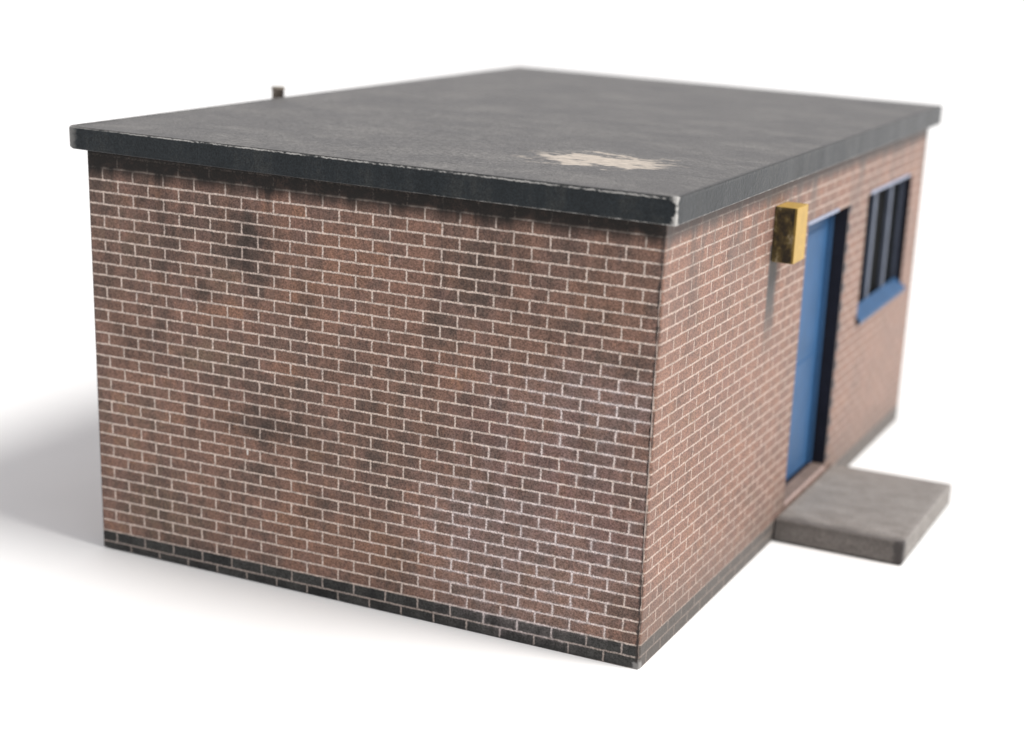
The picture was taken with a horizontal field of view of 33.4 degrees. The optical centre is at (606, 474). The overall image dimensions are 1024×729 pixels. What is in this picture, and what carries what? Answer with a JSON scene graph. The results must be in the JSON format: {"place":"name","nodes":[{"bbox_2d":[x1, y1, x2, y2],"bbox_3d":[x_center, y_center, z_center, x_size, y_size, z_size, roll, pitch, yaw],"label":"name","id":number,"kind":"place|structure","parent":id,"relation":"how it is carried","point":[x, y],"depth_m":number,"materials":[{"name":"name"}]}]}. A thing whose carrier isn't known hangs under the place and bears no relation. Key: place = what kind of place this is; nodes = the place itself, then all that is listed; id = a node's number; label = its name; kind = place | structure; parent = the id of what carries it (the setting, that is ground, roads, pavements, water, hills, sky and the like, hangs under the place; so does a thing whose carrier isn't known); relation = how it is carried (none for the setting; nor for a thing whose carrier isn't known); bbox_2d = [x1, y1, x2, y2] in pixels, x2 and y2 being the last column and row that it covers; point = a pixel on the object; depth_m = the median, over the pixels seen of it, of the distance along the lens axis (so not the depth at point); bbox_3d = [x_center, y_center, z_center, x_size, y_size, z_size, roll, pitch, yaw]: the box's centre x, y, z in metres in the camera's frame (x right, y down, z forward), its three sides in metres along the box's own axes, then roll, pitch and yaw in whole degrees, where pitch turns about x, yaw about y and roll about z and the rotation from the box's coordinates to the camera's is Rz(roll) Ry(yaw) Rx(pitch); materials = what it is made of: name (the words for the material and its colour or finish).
{"place":"outdoors","nodes":[
{"label":"outdoors","id":0,"kind":"place"},
{"bbox_2d":[69,66,950,669],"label":"brick building","id":1,"kind":"structure","parent":0,"point":[607,368],"depth_m":10.27,"materials":[{"name":"brick"}]},
{"bbox_2d":[785,214,834,480],"bbox_3d":[1.385,-0.908,12.321,0.082,1.982,1.016,11,20,21],"label":"door","id":2,"kind":"structure","parent":1,"relation":"in","point":[819,238],"depth_m":12.51,"materials":[{"name":"blue paint"}]},
{"bbox_2d":[855,180,904,324],"bbox_3d":[2.203,-1.833,13.657,0.148,0.996,1.450,11,20,21],"label":"window","id":3,"kind":"structure","parent":1,"relation":"in","point":[879,286],"depth_m":13.80,"materials":[{"name":"glass"}]},
{"bbox_2d":[0,0,1023,728],"bbox_3d":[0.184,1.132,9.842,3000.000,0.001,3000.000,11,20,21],"label":"ground","id":4,"kind":"structure","parent":0,"point":[772,634],"depth_m":13.83,"materials":[{"name":"white paper"}]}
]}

